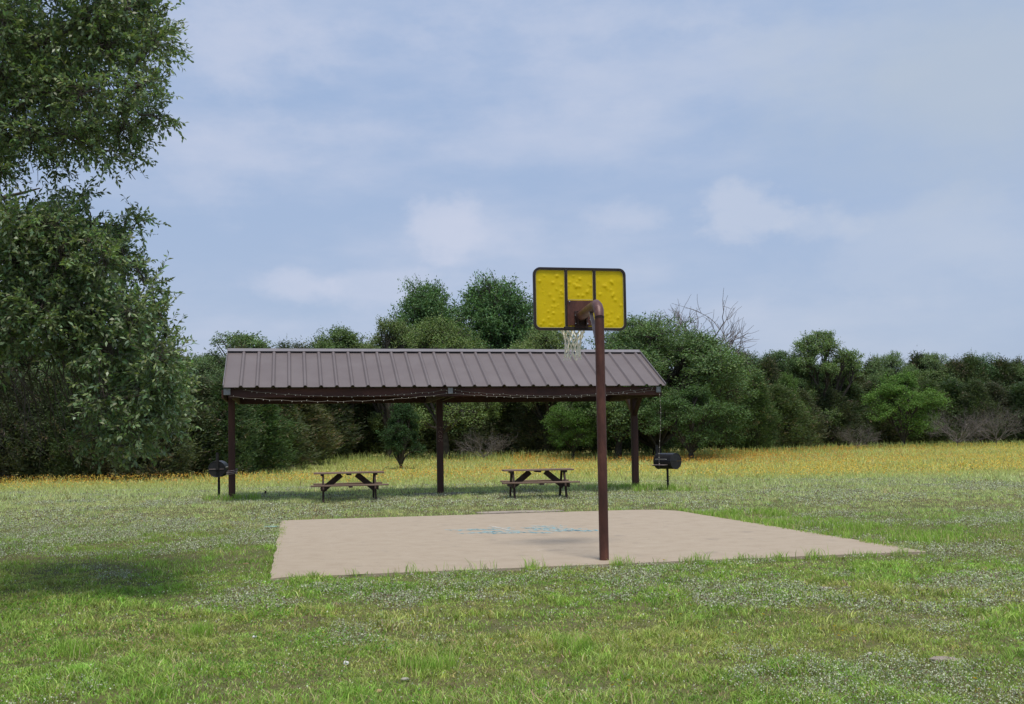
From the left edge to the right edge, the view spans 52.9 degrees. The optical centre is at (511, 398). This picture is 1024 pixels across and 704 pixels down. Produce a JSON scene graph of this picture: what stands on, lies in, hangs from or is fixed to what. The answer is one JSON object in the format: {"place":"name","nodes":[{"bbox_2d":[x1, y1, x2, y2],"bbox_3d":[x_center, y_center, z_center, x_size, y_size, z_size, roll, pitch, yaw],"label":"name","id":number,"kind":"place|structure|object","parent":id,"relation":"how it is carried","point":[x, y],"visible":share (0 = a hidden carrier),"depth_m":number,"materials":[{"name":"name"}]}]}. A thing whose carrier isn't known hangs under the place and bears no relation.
{"place":"outdoors","nodes":[
{"label":"outdoors","id":0,"kind":"place"},
{"bbox_2d":[0,439,1023,703],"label":"ground","id":1,"kind":"structure","parent":0,"point":[452,626],"depth_m":9.85,"materials":[{"name":"green plant"}]},
{"bbox_2d":[0,348,48,478],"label":"juniper tree","id":2,"kind":"object","parent":1,"relation":"on","point":[36,363],"visible":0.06,"depth_m":50.14,"materials":[{"name":"green plant"}]},
{"bbox_2d":[0,364,63,480],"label":"juniper tree","id":3,"kind":"object","parent":1,"relation":"on","point":[28,383],"visible":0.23,"depth_m":46.92,"materials":[{"name":"green plant"}]},
{"bbox_2d":[0,363,64,482],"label":"juniper tree","id":4,"kind":"object","parent":1,"relation":"on","point":[4,409],"visible":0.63,"depth_m":45.77,"materials":[{"name":"green plant"}]},
{"bbox_2d":[5,367,83,479],"bbox_3d":[-21.017,1.018,47.140,3.775,5.706,3.874,0,-3,-14],"label":"juniper tree","id":5,"kind":"object","parent":1,"relation":"on","point":[46,410],"visible":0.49,"depth_m":46.41,"materials":[{"name":"green plant"}]},
{"bbox_2d":[39,369,109,480],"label":"juniper tree","id":6,"kind":"object","parent":1,"relation":"on","point":[80,470],"visible":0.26,"depth_m":46.20,"materials":[{"name":"green plant"}]},
{"bbox_2d":[48,374,148,479],"bbox_3d":[-18.832,1.158,47.449,4.592,5.370,4.638,-3,-3,32],"label":"juniper tree","id":7,"kind":"object","parent":1,"relation":"on","point":[93,467],"visible":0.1,"depth_m":46.21,"materials":[{"name":"green plant"}]},
{"bbox_2d":[0,0,210,476],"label":"live oak tree","id":8,"kind":"object","parent":1,"relation":"on","point":[60,289],"visible":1,"depth_m":10.65,"materials":[{"name":"green plant"}]},
{"bbox_2d":[90,438,160,478],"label":"juniper tree","id":9,"kind":"object","parent":1,"relation":"on","point":[103,470],"visible":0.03,"depth_m":47.18,"materials":[{"name":"green plant"}]},
{"bbox_2d":[107,398,210,479],"bbox_3d":[-15.986,0.989,46.123,4.475,5.532,4.520,0,-3,-25],"label":"juniper tree","id":10,"kind":"object","parent":1,"relation":"on","point":[184,452],"visible":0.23,"depth_m":45.50,"materials":[{"name":"green plant"}]},
{"bbox_2d":[108,369,240,477],"bbox_3d":[-16.598,1.040,49.365,7.658,5.680,5.534,-2,-3,30],"label":"juniper tree","id":11,"kind":"object","parent":1,"relation":"on","point":[199,411],"visible":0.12,"depth_m":48.08,"materials":[{"name":"green plant"}]},
{"bbox_2d":[162,370,238,476],"bbox_3d":[-15.131,1.219,49.607,4.174,5.267,4.132,0,-3,-26],"label":"juniper tree","id":12,"kind":"object","parent":1,"relation":"on","point":[203,392],"visible":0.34,"depth_m":48.97,"materials":[{"name":"green plant"}]},
{"bbox_2d":[181,351,224,473],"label":"live oak tree","id":13,"kind":"object","parent":1,"relation":"on","point":[204,365],"visible":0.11,"depth_m":52.19,"materials":[{"name":"green plant"}]},
{"bbox_2d":[193,342,225,473],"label":"juniper tree","id":14,"kind":"object","parent":1,"relation":"on","point":[219,359],"visible":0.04,"depth_m":54.09,"materials":[{"name":"green plant"}]},
{"bbox_2d":[208,453,227,495],"bbox_3d":[-8.158,2.225,29.081,0.709,1.400,0.762,-1,-3,-6],"label":"barrel grill","id":15,"kind":"object","parent":1,"relation":"on","point":[217,468],"visible":0.83,"depth_m":28.79,"materials":[{"name":"metal"}]},
{"bbox_2d":[190,372,269,473],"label":"juniper tree","id":16,"kind":"object","parent":1,"relation":"on","point":[217,388],"visible":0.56,"depth_m":49.10,"materials":[{"name":"green plant"}]},
{"bbox_2d":[187,330,279,361],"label":"live oak tree","id":17,"kind":"object","parent":1,"relation":"on","point":[250,340],"visible":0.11,"depth_m":65.13,"materials":[{"name":"green plant"}]},
{"bbox_2d":[209,404,274,473],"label":"juniper tree","id":18,"kind":"object","parent":1,"relation":"on","point":[254,448],"visible":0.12,"depth_m":50.75,"materials":[{"name":"green plant"}]},
{"bbox_2d":[235,404,309,473],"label":"juniper tree","id":19,"kind":"object","parent":1,"relation":"on","point":[282,439],"visible":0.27,"depth_m":51.82,"materials":[{"name":"green plant"}]},
{"bbox_2d":[261,404,326,469],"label":"juniper tree","id":20,"kind":"object","parent":1,"relation":"on","point":[293,413],"visible":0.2,"depth_m":56.60,"materials":[{"name":"green plant"}]},
{"bbox_2d":[275,336,320,452],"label":"juniper tree","id":21,"kind":"object","parent":1,"relation":"on","point":[284,345],"visible":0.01,"depth_m":66.72,"materials":[{"name":"green plant"}]},
{"bbox_2d":[291,404,348,465],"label":"juniper tree","id":22,"kind":"object","parent":1,"relation":"on","point":[327,431],"visible":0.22,"depth_m":62.87,"materials":[{"name":"green plant"}]},
{"bbox_2d":[291,339,370,459],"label":"juniper tree","id":23,"kind":"object","parent":1,"relation":"on","point":[296,345],"visible":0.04,"depth_m":71.27,"materials":[{"name":"green plant"}]},
{"bbox_2d":[303,321,368,457],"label":"live oak tree","id":24,"kind":"object","parent":1,"relation":"on","point":[347,340],"visible":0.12,"depth_m":73.84,"materials":[{"name":"green plant"}]},
{"bbox_2d":[307,403,366,457],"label":"juniper tree","id":25,"kind":"object","parent":1,"relation":"on","point":[347,435],"visible":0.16,"depth_m":71.26,"materials":[{"name":"green plant"}]},
{"bbox_2d":[310,471,388,501],"bbox_3d":[-4.310,2.348,27.227,1.990,0.815,1.595,0,-3,-11],"label":"picnic table","id":26,"kind":"object","parent":1,"relation":"on","point":[374,485],"visible":0.94,"depth_m":27.06,"materials":[{"name":"brown wood"}]},
{"bbox_2d":[331,403,370,457],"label":"juniper tree","id":27,"kind":"object","parent":1,"relation":"on","point":[362,418],"visible":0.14,"depth_m":75.01,"materials":[{"name":"green plant"}]},
{"bbox_2d":[344,403,396,456],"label":"juniper tree","id":28,"kind":"object","parent":1,"relation":"on","point":[379,442],"visible":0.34,"depth_m":74.97,"materials":[{"name":"green plant"}]},
{"bbox_2d":[350,314,430,457],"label":"live oak tree","id":29,"kind":"object","parent":1,"relation":"on","point":[382,413],"visible":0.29,"depth_m":73.75,"materials":[{"name":"green plant"}]},
{"bbox_2d":[374,403,426,468],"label":"young oak tree","id":30,"kind":"object","parent":1,"relation":"on","point":[398,439],"visible":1,"depth_m":54.64,"materials":[{"name":"green plant"}]},
{"bbox_2d":[0,574,801,703],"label":"broadleaf weeds","id":31,"kind":"object","parent":1,"relation":"on","point":[236,662],"visible":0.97,"depth_m":8.29,"materials":[{"name":"green plant"}]},
{"bbox_2d":[378,403,434,456],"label":"juniper tree","id":32,"kind":"object","parent":1,"relation":"on","point":[420,439],"visible":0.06,"depth_m":77.26,"materials":[{"name":"green plant"}]},
{"bbox_2d":[381,273,487,454],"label":"live oak tree","id":33,"kind":"object","parent":1,"relation":"on","point":[426,300],"visible":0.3,"depth_m":78.74,"materials":[{"name":"green plant"}]},
{"bbox_2d":[407,403,471,454],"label":"juniper tree","id":34,"kind":"object","parent":1,"relation":"on","point":[428,433],"visible":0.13,"depth_m":76.89,"materials":[{"name":"green plant"}]},
{"bbox_2d":[222,348,665,499],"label":"picnic pavilion","id":35,"kind":"structure","parent":1,"relation":"on","point":[371,373],"depth_m":28.94,"materials":[{"name":"metal"}]},
{"bbox_2d":[229,393,447,402],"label":"string lights","id":36,"kind":"object","parent":35,"relation":"hanging from","point":[332,401],"visible":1,"depth_m":27.25,"materials":[{"name":"brown"}]},
{"bbox_2d":[245,389,442,396],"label":"string lights","id":37,"kind":"object","parent":35,"relation":"attached to","point":[338,396],"visible":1,"depth_m":27.26,"materials":[{"name":"brown"}]},
{"bbox_2d":[455,387,654,395],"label":"string lights","id":38,"kind":"object","parent":35,"relation":"attached to","point":[561,395],"visible":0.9,"depth_m":28.65,"materials":[{"name":"brown"}]},
{"bbox_2d":[397,312,502,458],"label":"live oak tree","id":39,"kind":"object","parent":1,"relation":"on","point":[431,334],"visible":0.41,"depth_m":69.11,"materials":[{"name":"green plant"}]},
{"bbox_2d":[421,403,488,454],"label":"juniper tree","id":40,"kind":"object","parent":1,"relation":"on","point":[455,435],"visible":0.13,"depth_m":76.65,"materials":[{"name":"green plant"}]},
{"bbox_2d":[434,402,520,454],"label":"juniper tree","id":41,"kind":"object","parent":1,"relation":"on","point":[461,439],"visible":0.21,"depth_m":75.86,"materials":[{"name":"green plant"}]},
{"bbox_2d":[453,430,513,459],"bbox_3d":[-1.792,2.925,65.056,4.021,2.651,4.261,0,-3,-29],"label":"bare shrub","id":42,"kind":"object","parent":1,"relation":"on","point":[492,440],"visible":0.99,"depth_m":64.81,"materials":[{"name":"grey plant"}]},
{"bbox_2d":[462,402,540,454],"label":"juniper tree","id":43,"kind":"object","parent":1,"relation":"on","point":[505,419],"visible":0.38,"depth_m":74.07,"materials":[{"name":"green plant"}]},
{"bbox_2d":[442,270,562,454],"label":"live oak tree","id":44,"kind":"object","parent":1,"relation":"on","point":[501,312],"visible":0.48,"depth_m":80.09,"materials":[{"name":"green plant"}]},
{"bbox_2d":[0,443,1023,488],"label":"orange wildflowers","id":45,"kind":"object","parent":1,"relation":"on","point":[712,457],"visible":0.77,"depth_m":55.58,"materials":[{"name":"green plant"}]},
{"bbox_2d":[0,474,1023,703],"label":"silver weeds","id":46,"kind":"object","parent":1,"relation":"on","point":[396,597],"visible":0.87,"depth_m":11.79,"materials":[{"name":"green plant"}]},
{"bbox_2d":[1,442,1023,488],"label":"yellow wildflowers","id":47,"kind":"object","parent":1,"relation":"on","point":[912,465],"visible":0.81,"depth_m":44.01,"materials":[{"name":"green plant"}]},
{"bbox_2d":[475,510,563,513],"bbox_3d":[0.176,2.560,22.791,1.996,0.129,0.588,0,-3,-11],"label":"concrete pad","id":48,"kind":"object","parent":1,"relation":"on","point":[507,512],"visible":0.37,"depth_m":22.65,"materials":[{"name":"beige concrete"}]},
{"bbox_2d":[501,402,565,454],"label":"juniper tree","id":49,"kind":"object","parent":1,"relation":"on","point":[525,415],"visible":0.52,"depth_m":71.86,"materials":[{"name":"green plant"}]},
{"bbox_2d":[500,468,579,498],"bbox_3d":[0.675,2.258,27.027,1.990,0.815,1.595,-1,-3,-6],"label":"picnic table","id":50,"kind":"object","parent":1,"relation":"on","point":[513,483],"visible":0.95,"depth_m":26.88,"materials":[{"name":"brown wood"}]},
{"bbox_2d":[504,324,584,455],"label":"live oak tree","id":51,"kind":"object","parent":1,"relation":"on","point":[543,340],"visible":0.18,"depth_m":71.65,"materials":[{"name":"green plant"}]},
{"bbox_2d":[505,402,594,454],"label":"juniper tree","id":52,"kind":"object","parent":1,"relation":"on","point":[555,403],"visible":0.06,"depth_m":73.25,"materials":[{"name":"green plant"}]},
{"bbox_2d":[539,402,613,459],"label":"elm tree","id":53,"kind":"object","parent":1,"relation":"on","point":[567,432],"visible":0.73,"depth_m":63.02,"materials":[{"name":"green plant"}]},
{"bbox_2d":[541,406,612,454],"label":"juniper tree","id":54,"kind":"object","parent":1,"relation":"on","point":[579,448],"visible":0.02,"depth_m":72.54,"materials":[{"name":"green plant"}]},
{"bbox_2d":[533,267,626,560],"bbox_3d":[0.889,0.146,14.409,1.242,4.096,1.971,-2,-3,17],"label":"basketball hoop","id":55,"kind":"object","parent":1,"relation":"on","point":[582,300],"visible":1,"depth_m":14.79,"materials":[{"name":"yellow metal"}]},
{"bbox_2d":[270,510,925,580],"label":"court slab","id":56,"kind":"structure","parent":1,"relation":"on","point":[377,546],"depth_m":15.72,"materials":[{"name":"concrete"}]},
{"bbox_2d":[583,423,630,454],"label":"juniper tree","id":57,"kind":"object","parent":1,"relation":"on","point":[613,446],"visible":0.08,"depth_m":71.75,"materials":[{"name":"green plant"}]},
{"bbox_2d":[553,384,674,459],"bbox_3d":[7.069,0.864,63.988,9.094,6.086,7.594,0,-3,-25],"label":"live oak tree","id":58,"kind":"object","parent":1,"relation":"on","point":[618,445],"visible":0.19,"depth_m":62.83,"materials":[{"name":"green plant"}]},
{"bbox_2d":[547,309,766,457],"bbox_3d":[9.888,-0.880,66.229,14.349,10.079,13.399,0,-3,-17],"label":"live oak tree","id":59,"kind":"object","parent":1,"relation":"on","point":[696,356],"visible":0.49,"depth_m":63.87,"materials":[{"name":"green plant"}]},
{"bbox_2d":[652,445,681,487],"bbox_3d":[4.330,2.033,29.448,0.709,1.400,0.762,1,-3,-38],"label":"barrel grill","id":60,"kind":"object","parent":1,"relation":"on","point":[667,461],"visible":0.99,"depth_m":29.34,"materials":[{"name":"metal"}]},
{"bbox_2d":[650,367,710,450],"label":"juniper tree","id":61,"kind":"object","parent":1,"relation":"on","point":[676,442],"visible":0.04,"depth_m":74.73,"materials":[{"name":"green plant"}]},
{"bbox_2d":[638,381,753,460],"bbox_3d":[10.550,1.377,60.074,6.560,4.830,5.884,1,-3,-35],"label":"live oak tree","id":62,"kind":"object","parent":1,"relation":"on","point":[688,412],"visible":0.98,"depth_m":59.49,"materials":[{"name":"green plant"}]},
{"bbox_2d":[637,289,758,373],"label":"bare tree","id":63,"kind":"object","parent":1,"relation":"on","point":[733,337],"visible":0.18,"depth_m":80.04,"materials":[{"name":"grey plant"}]},
{"bbox_2d":[672,382,730,451],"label":"juniper tree","id":64,"kind":"object","parent":1,"relation":"on","point":[714,440],"visible":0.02,"depth_m":75.96,"materials":[{"name":"green plant"}]},
{"bbox_2d":[697,384,748,450],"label":"juniper tree","id":65,"kind":"object","parent":1,"relation":"on","point":[733,422],"visible":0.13,"depth_m":75.33,"materials":[{"name":"green plant"}]},
{"bbox_2d":[724,393,783,450],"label":"juniper tree","id":66,"kind":"object","parent":1,"relation":"on","point":[752,430],"visible":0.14,"depth_m":74.46,"materials":[{"name":"green plant"}]},
{"bbox_2d":[727,367,783,450],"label":"juniper tree","id":67,"kind":"object","parent":1,"relation":"on","point":[763,402],"visible":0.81,"depth_m":73.41,"materials":[{"name":"green plant"}]},
{"bbox_2d":[734,349,776,380],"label":"live oak tree","id":68,"kind":"object","parent":1,"relation":"on","point":[752,358],"visible":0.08,"depth_m":82.93,"materials":[{"name":"green plant"}]},
{"bbox_2d":[753,354,791,447],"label":"juniper tree","id":69,"kind":"object","parent":1,"relation":"on","point":[768,365],"visible":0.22,"depth_m":81.58,"materials":[{"name":"green plant"}]},
{"bbox_2d":[759,349,810,446],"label":"live oak tree","id":70,"kind":"object","parent":1,"relation":"on","point":[782,355],"visible":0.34,"depth_m":83.29,"materials":[{"name":"green plant"}]},
{"bbox_2d":[753,381,822,449],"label":"juniper tree","id":71,"kind":"object","parent":1,"relation":"on","point":[780,394],"visible":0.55,"depth_m":75.67,"materials":[{"name":"green plant"}]},
{"bbox_2d":[769,372,812,448],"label":"elm tree","id":72,"kind":"object","parent":1,"relation":"on","point":[788,382],"visible":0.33,"depth_m":77.71,"materials":[{"name":"green plant"}]},
{"bbox_2d":[781,383,833,447],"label":"juniper tree","id":73,"kind":"object","parent":1,"relation":"on","point":[805,395],"visible":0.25,"depth_m":78.79,"materials":[{"name":"green plant"}]},
{"bbox_2d":[780,351,844,448],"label":"juniper tree","id":74,"kind":"object","parent":1,"relation":"on","point":[816,395],"visible":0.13,"depth_m":83.18,"materials":[{"name":"green plant"}]},
{"bbox_2d":[787,329,867,447],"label":"live oak tree","id":75,"kind":"object","parent":1,"relation":"on","point":[826,346],"visible":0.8,"depth_m":82.92,"materials":[{"name":"green plant"}]},
{"bbox_2d":[803,364,856,425],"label":"live oak tree","id":76,"kind":"object","parent":1,"relation":"on","point":[821,378],"visible":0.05,"depth_m":85.20,"materials":[{"name":"green plant"}]},
{"bbox_2d":[801,385,885,447],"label":"juniper tree","id":77,"kind":"object","parent":1,"relation":"on","point":[842,406],"visible":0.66,"depth_m":82.42,"materials":[{"name":"green plant"}]},
{"bbox_2d":[828,423,883,448],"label":"bare shrub","id":78,"kind":"object","parent":1,"relation":"on","point":[845,433],"visible":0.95,"depth_m":75.79,"materials":[{"name":"grey plant"}]},
{"bbox_2d":[829,380,883,445],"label":"juniper tree","id":79,"kind":"object","parent":1,"relation":"on","point":[855,388],"visible":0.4,"depth_m":85.18,"materials":[{"name":"green plant"}]},
{"bbox_2d":[842,370,881,440],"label":"juniper tree","id":80,"kind":"object","parent":1,"relation":"on","point":[859,378],"visible":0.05,"depth_m":89.71,"materials":[{"name":"green plant"}]},
{"bbox_2d":[860,353,888,444],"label":"juniper tree","id":81,"kind":"object","parent":1,"relation":"on","point":[866,366],"visible":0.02,"depth_m":93.15,"materials":[{"name":"green plant"}]},
{"bbox_2d":[852,380,904,446],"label":"juniper tree","id":82,"kind":"object","parent":1,"relation":"on","point":[868,387],"visible":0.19,"depth_m":86.57,"materials":[{"name":"green plant"}]},
{"bbox_2d":[859,350,920,445],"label":"live oak tree","id":83,"kind":"object","parent":1,"relation":"on","point":[890,361],"visible":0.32,"depth_m":89.60,"materials":[{"name":"green plant"}]},
{"bbox_2d":[874,379,938,443],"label":"juniper tree","id":84,"kind":"object","parent":1,"relation":"on","point":[894,431],"visible":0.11,"depth_m":86.20,"materials":[{"name":"green plant"}]},
{"bbox_2d":[861,369,952,447],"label":"elm tree","id":85,"kind":"object","parent":1,"relation":"on","point":[897,386],"visible":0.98,"depth_m":79.91,"materials":[{"name":"green plant"}]},
{"bbox_2d":[904,349,926,445],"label":"juniper tree","id":86,"kind":"object","parent":1,"relation":"on","point":[915,360],"visible":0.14,"depth_m":93.19,"materials":[{"name":"green plant"}]},
{"bbox_2d":[889,377,969,443],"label":"juniper tree","id":87,"kind":"object","parent":1,"relation":"on","point":[931,385],"visible":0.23,"depth_m":84.91,"materials":[{"name":"green plant"}]},
{"bbox_2d":[917,351,960,442],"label":"live oak tree","id":88,"kind":"object","parent":1,"relation":"on","point":[935,360],"visible":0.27,"depth_m":91.35,"materials":[{"name":"green plant"}]},
{"bbox_2d":[914,366,963,443],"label":"live oak tree","id":89,"kind":"object","parent":1,"relation":"on","point":[933,375],"visible":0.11,"depth_m":90.28,"materials":[{"name":"green plant"}]},
{"bbox_2d":[928,656,959,662],"bbox_3d":[2.976,1.798,7.095,0.205,0.036,0.110,-2,-3,13],"label":"stone","id":90,"kind":"object","parent":1,"relation":"on","point":[934,658],"visible":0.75,"depth_m":7.08,"materials":[{"name":"stone"}]},
{"bbox_2d":[939,354,977,437],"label":"juniper tree","id":91,"kind":"object","parent":1,"relation":"on","point":[954,363],"visible":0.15,"depth_m":90.69,"materials":[{"name":"green plant"}]},
{"bbox_2d":[924,374,993,445],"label":"juniper tree","id":92,"kind":"object","parent":1,"relation":"on","point":[954,388],"visible":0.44,"depth_m":85.44,"materials":[{"name":"green plant"}]},
{"bbox_2d":[922,402,997,445],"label":"bare shrub","id":93,"kind":"object","parent":1,"relation":"on","point":[963,433],"visible":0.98,"depth_m":75.81,"materials":[{"name":"grey plant"}]},
{"bbox_2d":[955,349,1001,442],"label":"juniper tree","id":94,"kind":"object","parent":1,"relation":"on","point":[973,364],"visible":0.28,"depth_m":90.64,"materials":[{"name":"green plant"}]},
{"bbox_2d":[952,375,1007,443],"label":"juniper tree","id":95,"kind":"object","parent":1,"relation":"on","point":[979,393],"visible":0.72,"depth_m":84.48,"materials":[{"name":"green plant"}]},
{"bbox_2d":[960,353,1006,391],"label":"live oak tree","id":96,"kind":"object","parent":1,"relation":"on","point":[984,362],"visible":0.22,"depth_m":90.78,"materials":[{"name":"green plant"}]},
{"bbox_2d":[960,400,1023,445],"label":"bare shrub","id":97,"kind":"object","parent":1,"relation":"on","point":[996,425],"visible":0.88,"depth_m":76.85,"materials":[{"name":"grey plant"}]},
{"bbox_2d":[965,380,1022,442],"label":"juniper tree","id":98,"kind":"object","parent":1,"relation":"on","point":[997,391],"visible":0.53,"depth_m":84.74,"materials":[{"name":"green plant"}]},
{"bbox_2d":[984,361,1023,388],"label":"live oak tree","id":99,"kind":"object","parent":1,"relation":"on","point":[1020,372],"visible":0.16,"depth_m":90.41,"materials":[{"name":"green plant"}]},
{"bbox_2d":[987,353,1023,443],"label":"juniper tree","id":100,"kind":"object","parent":1,"relation":"on","point":[1006,364],"visible":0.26,"depth_m":90.48,"materials":[{"name":"green plant"}]},
{"bbox_2d":[993,377,1023,443],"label":"juniper tree","id":101,"kind":"object","parent":1,"relation":"on","point":[1018,397],"visible":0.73,"depth_m":84.58,"materials":[{"name":"green plant"}]},
{"bbox_2d":[0,0,1023,368],"label":"sky","id":102,"kind":"structure","parent":0,"point":[854,169],"materials":[{"name":"blue"}]},
{"bbox_2d":[235,508,989,694],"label":"yellow daisies","id":103,"kind":"object","parent":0,"point":[681,613],"visible":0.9,"depth_m":7.97,"materials":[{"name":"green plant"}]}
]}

